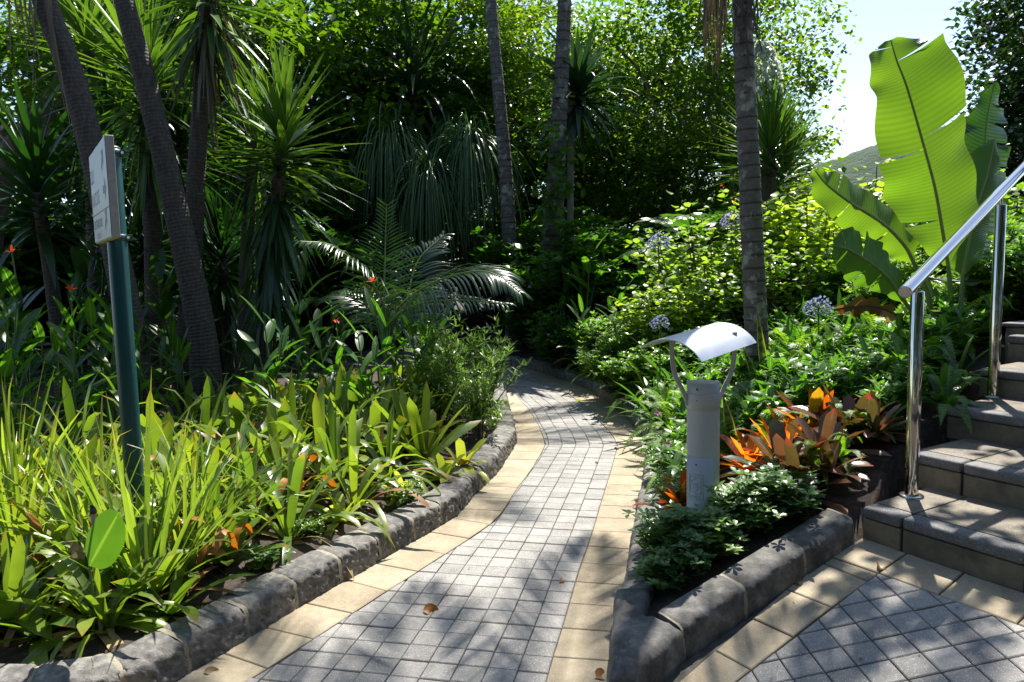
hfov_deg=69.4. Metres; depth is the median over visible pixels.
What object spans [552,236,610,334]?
canna plant
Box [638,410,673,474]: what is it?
pink flower plant
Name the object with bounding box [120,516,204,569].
withered leaf tuft
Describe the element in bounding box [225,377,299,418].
strap bromeliad
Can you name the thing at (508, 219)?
ringed palm
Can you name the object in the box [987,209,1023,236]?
leafy bush
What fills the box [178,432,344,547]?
strap bromeliad
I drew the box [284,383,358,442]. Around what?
strap bromeliad
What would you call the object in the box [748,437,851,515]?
maroon bromeliad
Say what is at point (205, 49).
skirted yucca
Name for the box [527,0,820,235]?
broadleaf tree
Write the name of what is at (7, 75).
gnarled tree
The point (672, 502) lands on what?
round leaf shrub
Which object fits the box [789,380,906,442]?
maroon bromeliad
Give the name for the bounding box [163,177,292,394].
yucca
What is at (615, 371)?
leafy bush
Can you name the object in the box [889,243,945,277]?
leafy bush
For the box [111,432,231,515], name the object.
strap bromeliad
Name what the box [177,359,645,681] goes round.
path
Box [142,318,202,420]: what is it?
canna plant
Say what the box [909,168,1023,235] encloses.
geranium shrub
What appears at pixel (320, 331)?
understory shrub
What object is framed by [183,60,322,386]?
yucca
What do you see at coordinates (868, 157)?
hill
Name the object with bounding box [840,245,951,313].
leafy bush
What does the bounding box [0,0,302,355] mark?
broadleaf tree
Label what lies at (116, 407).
strap bromeliad
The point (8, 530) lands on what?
strap bromeliad
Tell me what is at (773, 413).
orange bromeliad
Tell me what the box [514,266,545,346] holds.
canna plant
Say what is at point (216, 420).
strap bromeliad
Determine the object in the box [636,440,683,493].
fern
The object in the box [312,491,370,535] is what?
lime bromeliad
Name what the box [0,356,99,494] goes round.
strap grass
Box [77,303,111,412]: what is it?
shade plant
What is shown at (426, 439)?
strap bromeliad
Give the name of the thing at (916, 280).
steel handrail
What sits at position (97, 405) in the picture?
strap bromeliad
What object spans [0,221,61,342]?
understory shrub
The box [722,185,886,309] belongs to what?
geranium shrub
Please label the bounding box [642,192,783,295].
understory shrub
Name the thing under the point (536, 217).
climbing vine
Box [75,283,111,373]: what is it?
shade plant
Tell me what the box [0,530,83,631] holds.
strap bromeliad
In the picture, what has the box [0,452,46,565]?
strap bromeliad
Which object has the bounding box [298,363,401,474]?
strap bromeliad
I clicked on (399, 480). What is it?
lime bromeliad
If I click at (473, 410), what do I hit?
narrow leaf shrub
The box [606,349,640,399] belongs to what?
fern
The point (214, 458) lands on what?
strap bromeliad
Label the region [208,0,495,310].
broadleaf tree
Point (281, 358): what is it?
shade plant
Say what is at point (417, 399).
strap bromeliad
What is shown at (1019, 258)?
leafy bush
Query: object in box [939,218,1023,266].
leafy bush
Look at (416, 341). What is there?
shade plant
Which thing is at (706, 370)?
agapanthus clump
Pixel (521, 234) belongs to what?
understory shrub
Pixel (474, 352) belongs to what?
narrow leaf shrub
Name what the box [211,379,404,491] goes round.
strap bromeliad
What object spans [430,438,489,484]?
lime bromeliad
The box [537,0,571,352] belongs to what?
ringed palm
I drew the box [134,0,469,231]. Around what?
broadleaf tree
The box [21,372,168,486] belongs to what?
strap bromeliad
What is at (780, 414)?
fern
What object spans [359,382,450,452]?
strap bromeliad
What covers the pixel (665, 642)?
stone kerb
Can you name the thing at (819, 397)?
orange bromeliad
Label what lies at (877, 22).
sky
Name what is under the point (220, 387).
strap bromeliad
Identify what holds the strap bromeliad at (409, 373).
on the garden soil
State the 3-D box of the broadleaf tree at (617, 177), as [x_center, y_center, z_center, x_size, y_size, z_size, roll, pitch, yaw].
[3.542,-3.164,15.169,6.693,6.672,5.481,-1,6,0]
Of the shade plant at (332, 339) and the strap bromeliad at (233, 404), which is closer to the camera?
the strap bromeliad at (233, 404)
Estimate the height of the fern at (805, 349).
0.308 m
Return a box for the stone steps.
[863,334,1023,592]
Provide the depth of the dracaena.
5.81 m
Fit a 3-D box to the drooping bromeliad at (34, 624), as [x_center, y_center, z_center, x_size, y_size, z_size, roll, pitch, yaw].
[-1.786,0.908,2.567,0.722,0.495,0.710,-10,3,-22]
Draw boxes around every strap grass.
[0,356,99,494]
[0,366,325,596]
[0,377,167,566]
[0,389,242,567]
[138,406,320,519]
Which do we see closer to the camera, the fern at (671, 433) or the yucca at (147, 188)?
the fern at (671, 433)
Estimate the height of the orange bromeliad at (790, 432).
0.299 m
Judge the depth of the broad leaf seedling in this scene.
2.39 m
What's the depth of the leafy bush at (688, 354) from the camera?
6.31 m
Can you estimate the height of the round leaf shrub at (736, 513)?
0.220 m
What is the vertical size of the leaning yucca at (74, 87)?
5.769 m
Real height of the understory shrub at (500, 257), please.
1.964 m
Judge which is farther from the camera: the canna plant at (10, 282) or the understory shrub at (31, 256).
the understory shrub at (31, 256)
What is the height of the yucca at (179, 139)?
3.409 m
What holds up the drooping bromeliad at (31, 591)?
on the garden soil
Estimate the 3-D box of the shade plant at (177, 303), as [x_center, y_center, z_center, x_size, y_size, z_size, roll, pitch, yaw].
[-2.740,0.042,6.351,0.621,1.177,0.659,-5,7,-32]
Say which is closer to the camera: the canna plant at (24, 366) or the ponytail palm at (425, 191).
the canna plant at (24, 366)
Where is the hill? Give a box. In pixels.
[781,126,1017,210]
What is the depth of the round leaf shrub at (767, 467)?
3.23 m
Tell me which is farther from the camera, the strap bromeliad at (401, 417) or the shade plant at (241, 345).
the shade plant at (241, 345)
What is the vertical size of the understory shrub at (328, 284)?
2.209 m
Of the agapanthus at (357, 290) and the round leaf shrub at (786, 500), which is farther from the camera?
the agapanthus at (357, 290)
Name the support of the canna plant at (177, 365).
on the garden soil
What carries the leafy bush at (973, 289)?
on the garden soil
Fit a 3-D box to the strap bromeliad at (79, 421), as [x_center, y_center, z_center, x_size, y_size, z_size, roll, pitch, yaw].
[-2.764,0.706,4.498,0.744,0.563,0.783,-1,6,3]
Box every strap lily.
[899,362,977,407]
[923,336,988,384]
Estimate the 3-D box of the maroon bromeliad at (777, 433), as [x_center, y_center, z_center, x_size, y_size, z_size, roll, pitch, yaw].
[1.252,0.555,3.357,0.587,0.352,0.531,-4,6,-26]
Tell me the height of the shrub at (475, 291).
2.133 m
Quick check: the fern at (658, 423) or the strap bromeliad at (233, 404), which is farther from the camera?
the fern at (658, 423)
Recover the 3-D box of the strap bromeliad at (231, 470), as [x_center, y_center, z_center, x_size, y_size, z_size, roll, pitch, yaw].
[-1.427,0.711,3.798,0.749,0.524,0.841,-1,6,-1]
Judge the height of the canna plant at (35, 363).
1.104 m
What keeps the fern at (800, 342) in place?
on the garden soil
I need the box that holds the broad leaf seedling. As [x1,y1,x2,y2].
[85,509,125,636]
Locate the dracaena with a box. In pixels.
[0,71,142,419]
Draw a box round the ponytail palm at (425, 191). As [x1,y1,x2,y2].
[321,102,542,336]
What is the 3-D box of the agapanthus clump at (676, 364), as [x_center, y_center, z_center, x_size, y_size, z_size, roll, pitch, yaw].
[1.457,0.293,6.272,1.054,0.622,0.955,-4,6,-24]
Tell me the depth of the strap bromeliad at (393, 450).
4.24 m
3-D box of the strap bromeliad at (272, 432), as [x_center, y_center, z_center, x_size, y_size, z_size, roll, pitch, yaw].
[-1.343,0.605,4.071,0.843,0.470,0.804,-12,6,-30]
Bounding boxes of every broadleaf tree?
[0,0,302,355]
[0,0,422,351]
[0,5,282,177]
[10,186,75,224]
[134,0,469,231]
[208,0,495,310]
[279,0,555,194]
[295,0,535,155]
[337,0,597,310]
[439,0,663,223]
[455,49,614,259]
[495,115,654,253]
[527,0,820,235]
[527,26,850,235]
[535,14,715,225]
[587,93,811,305]
[600,0,862,228]
[818,180,918,226]
[944,0,1023,141]
[944,25,1023,222]
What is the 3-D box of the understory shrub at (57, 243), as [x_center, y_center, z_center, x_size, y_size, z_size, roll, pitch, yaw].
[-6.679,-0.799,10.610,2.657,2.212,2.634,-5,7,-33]
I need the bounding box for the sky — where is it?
[0,0,1023,271]
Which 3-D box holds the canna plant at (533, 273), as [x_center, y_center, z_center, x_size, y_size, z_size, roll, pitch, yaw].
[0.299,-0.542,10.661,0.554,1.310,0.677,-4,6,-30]
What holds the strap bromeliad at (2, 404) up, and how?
on the garden soil
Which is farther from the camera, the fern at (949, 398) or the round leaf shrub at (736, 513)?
the fern at (949, 398)
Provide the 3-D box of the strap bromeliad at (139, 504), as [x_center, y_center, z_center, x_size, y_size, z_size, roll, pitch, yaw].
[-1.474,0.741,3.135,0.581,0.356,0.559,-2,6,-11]
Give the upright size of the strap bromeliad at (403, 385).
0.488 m
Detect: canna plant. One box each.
[0,245,67,432]
[0,311,51,418]
[0,325,49,442]
[0,331,54,447]
[9,295,78,415]
[10,307,94,434]
[33,284,116,438]
[43,270,107,417]
[47,335,93,439]
[58,297,139,421]
[65,304,117,422]
[82,287,163,417]
[114,325,179,426]
[140,325,217,428]
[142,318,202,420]
[232,295,310,414]
[281,344,315,424]
[299,318,375,436]
[336,311,397,430]
[341,276,421,422]
[378,294,427,390]
[393,303,452,409]
[404,312,452,406]
[510,271,539,348]
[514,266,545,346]
[535,260,583,361]
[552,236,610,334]
[555,229,592,327]
[556,293,594,373]
[584,257,618,328]
[592,274,639,359]
[616,258,652,323]
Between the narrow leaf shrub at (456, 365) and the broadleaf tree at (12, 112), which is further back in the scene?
the broadleaf tree at (12, 112)
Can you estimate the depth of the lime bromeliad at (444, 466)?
4.32 m
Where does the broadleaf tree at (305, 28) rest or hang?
on the garden soil
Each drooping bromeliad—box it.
[0,514,191,663]
[0,534,109,639]
[0,556,146,665]
[75,545,256,635]
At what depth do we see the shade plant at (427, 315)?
7.16 m
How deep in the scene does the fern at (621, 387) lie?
6.86 m
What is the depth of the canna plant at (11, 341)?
5.25 m
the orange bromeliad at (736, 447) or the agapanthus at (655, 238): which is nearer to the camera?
the orange bromeliad at (736, 447)
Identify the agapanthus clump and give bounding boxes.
[622,342,708,394]
[654,349,719,390]
[737,315,821,359]
[771,297,853,345]
[789,288,887,337]
[806,286,926,350]
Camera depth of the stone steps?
2.91 m
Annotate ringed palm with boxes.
[485,0,521,345]
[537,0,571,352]
[695,0,768,380]
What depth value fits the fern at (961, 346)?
4.55 m
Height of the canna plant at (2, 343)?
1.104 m
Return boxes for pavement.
[665,538,1023,681]
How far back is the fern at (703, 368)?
5.83 m
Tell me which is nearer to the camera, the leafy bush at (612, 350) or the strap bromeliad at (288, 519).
the strap bromeliad at (288, 519)
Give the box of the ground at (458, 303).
[393,280,489,309]
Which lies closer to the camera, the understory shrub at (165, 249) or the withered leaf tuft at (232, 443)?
the withered leaf tuft at (232, 443)
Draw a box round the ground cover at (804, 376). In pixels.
[534,256,1023,483]
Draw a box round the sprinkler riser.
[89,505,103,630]
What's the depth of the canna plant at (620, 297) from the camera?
7.62 m
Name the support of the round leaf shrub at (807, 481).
on the garden soil
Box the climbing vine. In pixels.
[512,115,594,268]
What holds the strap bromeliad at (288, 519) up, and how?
on the garden soil
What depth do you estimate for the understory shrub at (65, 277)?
9.47 m
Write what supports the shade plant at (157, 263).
on the garden soil
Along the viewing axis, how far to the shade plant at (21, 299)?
6.54 m
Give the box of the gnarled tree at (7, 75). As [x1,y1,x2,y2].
[0,0,178,283]
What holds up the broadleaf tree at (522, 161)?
on the garden soil
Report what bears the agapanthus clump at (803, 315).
on the garden soil
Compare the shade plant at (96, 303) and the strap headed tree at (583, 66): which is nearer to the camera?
the shade plant at (96, 303)
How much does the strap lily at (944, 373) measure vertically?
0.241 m
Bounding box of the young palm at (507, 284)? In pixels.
[292,197,531,342]
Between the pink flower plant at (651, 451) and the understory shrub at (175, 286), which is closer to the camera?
the pink flower plant at (651, 451)
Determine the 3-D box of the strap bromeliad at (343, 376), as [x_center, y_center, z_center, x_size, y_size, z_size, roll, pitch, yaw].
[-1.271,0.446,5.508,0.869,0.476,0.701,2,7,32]
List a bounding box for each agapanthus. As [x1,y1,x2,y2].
[350,282,413,413]
[609,315,689,425]
[631,232,669,332]
[720,211,743,324]
[770,295,860,371]
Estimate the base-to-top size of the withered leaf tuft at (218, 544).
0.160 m
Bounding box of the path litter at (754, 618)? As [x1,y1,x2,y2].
[372,377,1019,678]
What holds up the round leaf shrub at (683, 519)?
on the garden soil
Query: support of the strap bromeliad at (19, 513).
on the garden soil
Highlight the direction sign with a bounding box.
[89,135,144,522]
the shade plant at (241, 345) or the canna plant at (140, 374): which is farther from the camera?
the shade plant at (241, 345)
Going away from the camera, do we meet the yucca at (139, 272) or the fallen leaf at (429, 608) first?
the fallen leaf at (429, 608)
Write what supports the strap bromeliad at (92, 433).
on the garden soil
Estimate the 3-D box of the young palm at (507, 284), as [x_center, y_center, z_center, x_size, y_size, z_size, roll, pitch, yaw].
[-0.948,-0.550,6.012,1.741,1.290,2.063,-4,6,-25]
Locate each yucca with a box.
[0,0,180,392]
[8,0,158,416]
[16,0,245,402]
[24,58,214,389]
[59,155,217,380]
[91,37,267,286]
[106,0,308,415]
[113,0,222,417]
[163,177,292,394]
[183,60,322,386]
[195,32,369,378]
[701,39,843,274]
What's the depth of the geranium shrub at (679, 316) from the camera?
7.03 m
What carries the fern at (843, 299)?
on the garden soil
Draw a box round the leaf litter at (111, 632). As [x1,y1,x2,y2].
[0,403,489,645]
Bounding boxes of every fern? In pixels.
[554,344,590,371]
[567,338,612,384]
[585,361,640,400]
[596,359,661,420]
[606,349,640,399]
[614,382,680,440]
[622,385,686,452]
[629,380,663,418]
[636,419,686,454]
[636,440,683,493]
[640,417,679,454]
[646,384,685,428]
[682,390,808,434]
[691,363,742,373]
[724,412,796,442]
[731,327,785,352]
[738,333,826,399]
[743,322,845,380]
[769,322,810,352]
[772,320,862,357]
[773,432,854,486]
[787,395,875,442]
[789,294,852,340]
[792,350,831,390]
[800,346,838,360]
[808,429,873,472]
[820,297,909,360]
[821,330,979,392]
[834,294,884,318]
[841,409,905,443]
[846,345,958,407]
[892,363,999,434]
[908,323,982,353]
[924,294,1013,360]
[933,288,1006,349]
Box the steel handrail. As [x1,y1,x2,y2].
[898,161,1023,499]
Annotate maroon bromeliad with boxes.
[710,482,812,520]
[719,417,843,498]
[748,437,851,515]
[784,408,890,476]
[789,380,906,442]
[798,428,872,481]
[841,390,922,437]
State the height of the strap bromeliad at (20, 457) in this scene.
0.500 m
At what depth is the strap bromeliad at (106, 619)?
2.54 m
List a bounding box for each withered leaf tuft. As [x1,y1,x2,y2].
[0,508,84,570]
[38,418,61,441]
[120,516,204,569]
[143,455,175,470]
[197,523,251,564]
[218,439,235,473]
[279,452,336,495]
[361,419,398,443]
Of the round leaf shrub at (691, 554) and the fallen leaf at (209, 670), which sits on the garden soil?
the round leaf shrub at (691, 554)
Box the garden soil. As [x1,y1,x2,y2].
[0,306,1022,663]
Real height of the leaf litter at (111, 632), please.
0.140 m
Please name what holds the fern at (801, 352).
on the garden soil
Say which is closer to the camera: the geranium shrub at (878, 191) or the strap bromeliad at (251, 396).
the strap bromeliad at (251, 396)
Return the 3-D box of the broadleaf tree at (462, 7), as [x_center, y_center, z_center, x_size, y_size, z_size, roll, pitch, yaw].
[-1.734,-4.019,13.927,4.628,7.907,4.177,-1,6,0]
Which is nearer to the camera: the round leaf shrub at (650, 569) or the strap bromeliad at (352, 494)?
the round leaf shrub at (650, 569)
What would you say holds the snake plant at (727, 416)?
on the garden soil
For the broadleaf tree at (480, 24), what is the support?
on the ground at (458, 303)
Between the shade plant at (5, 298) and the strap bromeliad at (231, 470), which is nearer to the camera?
the strap bromeliad at (231, 470)
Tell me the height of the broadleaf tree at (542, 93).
6.597 m
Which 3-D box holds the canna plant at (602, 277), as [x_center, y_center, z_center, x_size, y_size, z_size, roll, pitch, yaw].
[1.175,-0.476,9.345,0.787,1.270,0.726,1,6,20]
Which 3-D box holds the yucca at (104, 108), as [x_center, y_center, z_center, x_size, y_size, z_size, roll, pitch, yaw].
[-3.910,-1.087,7.338,1.873,3.290,1.846,-1,6,0]
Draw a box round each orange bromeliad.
[632,470,686,512]
[719,427,766,475]
[726,416,808,465]
[740,404,818,442]
[775,385,855,433]
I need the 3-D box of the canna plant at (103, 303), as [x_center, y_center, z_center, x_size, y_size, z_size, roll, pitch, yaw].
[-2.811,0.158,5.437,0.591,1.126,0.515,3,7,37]
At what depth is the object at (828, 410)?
3.80 m
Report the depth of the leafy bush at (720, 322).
6.43 m
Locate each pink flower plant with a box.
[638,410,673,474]
[645,440,686,506]
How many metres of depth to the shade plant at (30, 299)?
6.96 m
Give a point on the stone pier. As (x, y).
(1014, 327)
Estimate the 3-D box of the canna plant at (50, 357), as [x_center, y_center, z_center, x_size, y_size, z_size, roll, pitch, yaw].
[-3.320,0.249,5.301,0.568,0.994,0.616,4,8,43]
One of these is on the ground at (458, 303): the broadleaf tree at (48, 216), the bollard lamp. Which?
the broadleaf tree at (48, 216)
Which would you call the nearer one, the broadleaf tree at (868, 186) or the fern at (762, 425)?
the fern at (762, 425)
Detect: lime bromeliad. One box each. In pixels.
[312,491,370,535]
[372,469,428,503]
[415,453,464,483]
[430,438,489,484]
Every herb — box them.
[243,539,295,570]
[294,508,336,536]
[378,471,425,506]
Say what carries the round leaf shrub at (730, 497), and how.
on the garden soil
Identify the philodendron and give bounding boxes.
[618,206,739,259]
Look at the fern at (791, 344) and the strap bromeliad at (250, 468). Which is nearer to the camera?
the strap bromeliad at (250, 468)
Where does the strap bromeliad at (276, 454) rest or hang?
on the garden soil
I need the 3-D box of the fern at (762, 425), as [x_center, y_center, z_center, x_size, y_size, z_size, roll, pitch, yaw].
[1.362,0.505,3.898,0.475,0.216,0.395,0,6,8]
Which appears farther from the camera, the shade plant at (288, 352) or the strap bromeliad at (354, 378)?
the shade plant at (288, 352)
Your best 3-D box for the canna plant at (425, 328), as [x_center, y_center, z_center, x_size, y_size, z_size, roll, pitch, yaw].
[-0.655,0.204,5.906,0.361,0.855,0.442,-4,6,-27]
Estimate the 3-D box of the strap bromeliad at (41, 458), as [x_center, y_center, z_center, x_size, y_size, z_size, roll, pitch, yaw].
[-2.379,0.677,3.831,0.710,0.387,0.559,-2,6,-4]
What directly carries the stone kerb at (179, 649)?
on the path
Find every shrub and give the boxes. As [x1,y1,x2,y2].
[0,202,86,369]
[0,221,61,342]
[1,245,106,359]
[7,208,85,348]
[105,229,218,357]
[162,198,301,336]
[172,206,394,362]
[210,222,351,350]
[297,205,414,352]
[397,351,486,432]
[404,305,485,407]
[415,227,531,311]
[424,308,518,422]
[452,310,531,407]
[453,373,513,440]
[454,212,624,309]
[465,230,541,294]
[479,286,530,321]
[497,293,538,349]
[505,218,674,331]
[522,206,665,325]
[523,285,595,367]
[608,274,743,354]
[621,494,722,555]
[623,189,805,323]
[632,545,693,589]
[633,517,672,556]
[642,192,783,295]
[655,194,736,237]
[657,523,716,576]
[665,499,709,550]
[679,505,749,557]
[689,222,843,326]
[694,478,771,534]
[702,477,786,534]
[716,467,826,522]
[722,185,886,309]
[743,456,814,510]
[770,465,825,514]
[778,149,926,276]
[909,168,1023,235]
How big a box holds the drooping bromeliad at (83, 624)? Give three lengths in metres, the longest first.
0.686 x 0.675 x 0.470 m
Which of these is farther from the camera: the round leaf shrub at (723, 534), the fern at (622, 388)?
the fern at (622, 388)
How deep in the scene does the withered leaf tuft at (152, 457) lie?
4.05 m
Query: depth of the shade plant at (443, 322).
8.02 m
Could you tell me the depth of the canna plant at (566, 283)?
9.32 m
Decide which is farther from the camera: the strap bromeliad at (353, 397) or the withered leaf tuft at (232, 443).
the strap bromeliad at (353, 397)
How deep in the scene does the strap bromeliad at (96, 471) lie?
3.99 m
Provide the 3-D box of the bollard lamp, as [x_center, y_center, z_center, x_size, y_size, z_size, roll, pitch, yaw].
[0.815,0.418,3.220,0.290,0.966,0.470,4,8,44]
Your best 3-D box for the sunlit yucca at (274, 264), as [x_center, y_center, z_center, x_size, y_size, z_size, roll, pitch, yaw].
[-1.919,-0.982,6.326,1.380,3.201,1.510,-6,7,-42]
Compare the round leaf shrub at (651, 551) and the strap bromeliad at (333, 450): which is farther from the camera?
the strap bromeliad at (333, 450)
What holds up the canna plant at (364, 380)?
on the garden soil
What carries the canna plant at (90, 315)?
on the garden soil
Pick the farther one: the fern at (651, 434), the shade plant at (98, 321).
the shade plant at (98, 321)
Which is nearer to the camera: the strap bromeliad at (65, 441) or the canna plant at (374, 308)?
the strap bromeliad at (65, 441)
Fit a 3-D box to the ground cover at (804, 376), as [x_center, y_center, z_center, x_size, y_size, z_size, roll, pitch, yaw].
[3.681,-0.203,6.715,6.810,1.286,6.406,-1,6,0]
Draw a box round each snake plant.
[723,395,737,467]
[743,311,772,407]
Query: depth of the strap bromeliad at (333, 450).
4.08 m
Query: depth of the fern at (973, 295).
4.84 m
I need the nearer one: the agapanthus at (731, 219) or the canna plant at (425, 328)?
the canna plant at (425, 328)
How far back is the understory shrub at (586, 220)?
10.68 m
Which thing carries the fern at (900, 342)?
on the garden soil
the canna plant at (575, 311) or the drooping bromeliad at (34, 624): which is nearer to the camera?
the drooping bromeliad at (34, 624)
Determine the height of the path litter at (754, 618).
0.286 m
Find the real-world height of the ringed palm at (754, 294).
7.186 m
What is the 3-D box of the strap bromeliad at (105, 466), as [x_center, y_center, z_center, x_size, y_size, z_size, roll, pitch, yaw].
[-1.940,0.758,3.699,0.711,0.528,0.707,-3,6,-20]
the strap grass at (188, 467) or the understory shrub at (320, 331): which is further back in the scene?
the understory shrub at (320, 331)
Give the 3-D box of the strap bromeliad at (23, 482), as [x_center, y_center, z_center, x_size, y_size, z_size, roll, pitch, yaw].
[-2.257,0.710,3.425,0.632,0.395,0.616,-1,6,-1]
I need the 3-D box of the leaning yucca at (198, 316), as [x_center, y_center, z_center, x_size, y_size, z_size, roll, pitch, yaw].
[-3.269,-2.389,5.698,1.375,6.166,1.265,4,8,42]
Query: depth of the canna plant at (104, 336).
5.44 m
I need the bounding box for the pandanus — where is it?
[321,0,492,228]
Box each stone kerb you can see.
[0,363,516,681]
[345,351,665,602]
[609,508,854,681]
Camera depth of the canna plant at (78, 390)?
5.08 m
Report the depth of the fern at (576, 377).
7.87 m
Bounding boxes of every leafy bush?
[567,311,626,361]
[575,324,651,390]
[592,332,685,399]
[614,285,697,332]
[633,321,690,365]
[649,321,727,376]
[682,309,773,355]
[814,259,874,323]
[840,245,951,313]
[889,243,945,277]
[919,212,1023,271]
[920,246,1023,330]
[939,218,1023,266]
[951,222,1023,319]
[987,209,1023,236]
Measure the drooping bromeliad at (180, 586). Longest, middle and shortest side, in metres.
0.679 x 0.664 x 0.372 m
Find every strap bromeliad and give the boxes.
[0,385,99,446]
[0,399,16,426]
[0,413,64,448]
[0,430,50,476]
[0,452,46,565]
[0,479,200,647]
[0,481,88,577]
[0,496,16,573]
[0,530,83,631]
[3,423,67,453]
[3,463,66,511]
[4,451,120,527]
[12,399,105,453]
[16,410,109,452]
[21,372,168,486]
[23,433,151,518]
[28,434,106,483]
[45,368,197,450]
[45,554,184,661]
[49,395,176,453]
[59,505,252,602]
[68,423,157,494]
[72,414,144,474]
[98,486,227,555]
[99,388,221,490]
[99,442,175,501]
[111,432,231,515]
[114,438,269,517]
[118,410,227,482]
[137,379,251,445]
[144,418,236,493]
[160,370,260,434]
[165,375,267,450]
[173,383,222,432]
[175,385,287,456]
[177,366,265,416]
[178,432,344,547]
[179,461,276,540]
[180,488,290,592]
[183,412,272,476]
[188,420,311,516]
[196,363,314,440]
[210,444,395,578]
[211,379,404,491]
[212,402,330,489]
[218,391,277,422]
[221,372,347,459]
[221,399,365,474]
[225,367,330,428]
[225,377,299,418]
[244,434,345,507]
[264,379,314,410]
[268,396,420,504]
[278,403,450,540]
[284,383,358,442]
[297,369,382,427]
[297,373,402,439]
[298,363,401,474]
[318,361,360,384]
[324,382,445,458]
[340,403,452,498]
[344,380,480,465]
[345,373,408,411]
[356,359,405,391]
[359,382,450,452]
[359,387,464,454]
[394,366,485,440]
[399,350,476,425]
[404,361,469,414]
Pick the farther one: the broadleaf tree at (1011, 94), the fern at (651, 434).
the broadleaf tree at (1011, 94)
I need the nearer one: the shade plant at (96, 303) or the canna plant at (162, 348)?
the canna plant at (162, 348)
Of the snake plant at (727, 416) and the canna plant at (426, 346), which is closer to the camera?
the snake plant at (727, 416)
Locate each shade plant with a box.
[0,282,53,407]
[0,294,29,359]
[3,286,49,391]
[50,232,139,380]
[69,297,111,395]
[74,301,108,398]
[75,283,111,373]
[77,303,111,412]
[92,303,161,417]
[137,247,188,404]
[156,296,231,384]
[212,258,238,336]
[221,335,283,390]
[238,252,338,391]
[272,302,295,383]
[277,311,316,370]
[291,330,338,390]
[293,308,338,380]
[314,291,359,379]
[317,289,366,370]
[399,284,448,380]
[399,288,443,377]
[421,301,460,358]
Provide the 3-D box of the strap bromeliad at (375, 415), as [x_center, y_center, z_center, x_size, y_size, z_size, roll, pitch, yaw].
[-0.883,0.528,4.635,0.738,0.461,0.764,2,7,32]
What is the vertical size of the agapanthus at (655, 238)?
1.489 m
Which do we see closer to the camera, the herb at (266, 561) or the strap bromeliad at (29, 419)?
the herb at (266, 561)
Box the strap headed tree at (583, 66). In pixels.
[513,14,645,252]
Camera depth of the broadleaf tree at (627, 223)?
13.67 m
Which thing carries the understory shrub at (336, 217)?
on the garden soil
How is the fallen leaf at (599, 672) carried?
on the path
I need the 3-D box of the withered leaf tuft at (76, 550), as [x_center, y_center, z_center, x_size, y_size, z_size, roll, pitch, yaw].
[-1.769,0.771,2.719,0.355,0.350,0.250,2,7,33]
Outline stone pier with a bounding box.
[1002,320,1023,363]
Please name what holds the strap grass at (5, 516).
on the garden soil
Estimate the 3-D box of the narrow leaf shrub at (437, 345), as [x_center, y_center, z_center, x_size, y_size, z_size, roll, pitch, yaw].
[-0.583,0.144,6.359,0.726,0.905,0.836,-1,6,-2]
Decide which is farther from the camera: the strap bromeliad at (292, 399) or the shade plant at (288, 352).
the shade plant at (288, 352)
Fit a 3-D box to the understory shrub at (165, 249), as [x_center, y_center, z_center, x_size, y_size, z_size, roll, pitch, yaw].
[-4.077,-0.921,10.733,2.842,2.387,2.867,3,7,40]
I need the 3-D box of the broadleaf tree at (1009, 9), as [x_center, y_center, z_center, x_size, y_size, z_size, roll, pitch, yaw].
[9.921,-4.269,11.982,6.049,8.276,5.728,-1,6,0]
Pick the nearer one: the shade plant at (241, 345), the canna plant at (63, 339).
the canna plant at (63, 339)
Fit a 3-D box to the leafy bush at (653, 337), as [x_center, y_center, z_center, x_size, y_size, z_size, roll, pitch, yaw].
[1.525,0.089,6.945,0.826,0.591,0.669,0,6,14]
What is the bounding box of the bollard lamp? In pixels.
[640,323,756,511]
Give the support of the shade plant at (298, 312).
on the garden soil
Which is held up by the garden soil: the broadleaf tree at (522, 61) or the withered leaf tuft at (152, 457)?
the broadleaf tree at (522, 61)
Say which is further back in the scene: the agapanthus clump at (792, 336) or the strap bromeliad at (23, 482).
the agapanthus clump at (792, 336)
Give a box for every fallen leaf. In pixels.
[204,666,218,673]
[423,603,438,614]
[595,668,604,679]
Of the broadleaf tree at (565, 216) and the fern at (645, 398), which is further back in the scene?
the broadleaf tree at (565, 216)
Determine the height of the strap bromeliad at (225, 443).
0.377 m
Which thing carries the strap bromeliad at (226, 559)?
on the garden soil
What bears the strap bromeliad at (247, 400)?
on the garden soil
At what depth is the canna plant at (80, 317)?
5.68 m
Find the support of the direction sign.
on the garden soil
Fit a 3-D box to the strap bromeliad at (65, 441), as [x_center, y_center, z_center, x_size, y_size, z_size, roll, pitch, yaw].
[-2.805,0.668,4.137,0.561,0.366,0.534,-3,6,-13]
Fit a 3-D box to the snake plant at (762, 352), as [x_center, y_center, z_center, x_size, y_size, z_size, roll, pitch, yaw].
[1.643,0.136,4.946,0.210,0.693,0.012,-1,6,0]
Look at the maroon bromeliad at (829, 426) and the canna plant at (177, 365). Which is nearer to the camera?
the maroon bromeliad at (829, 426)

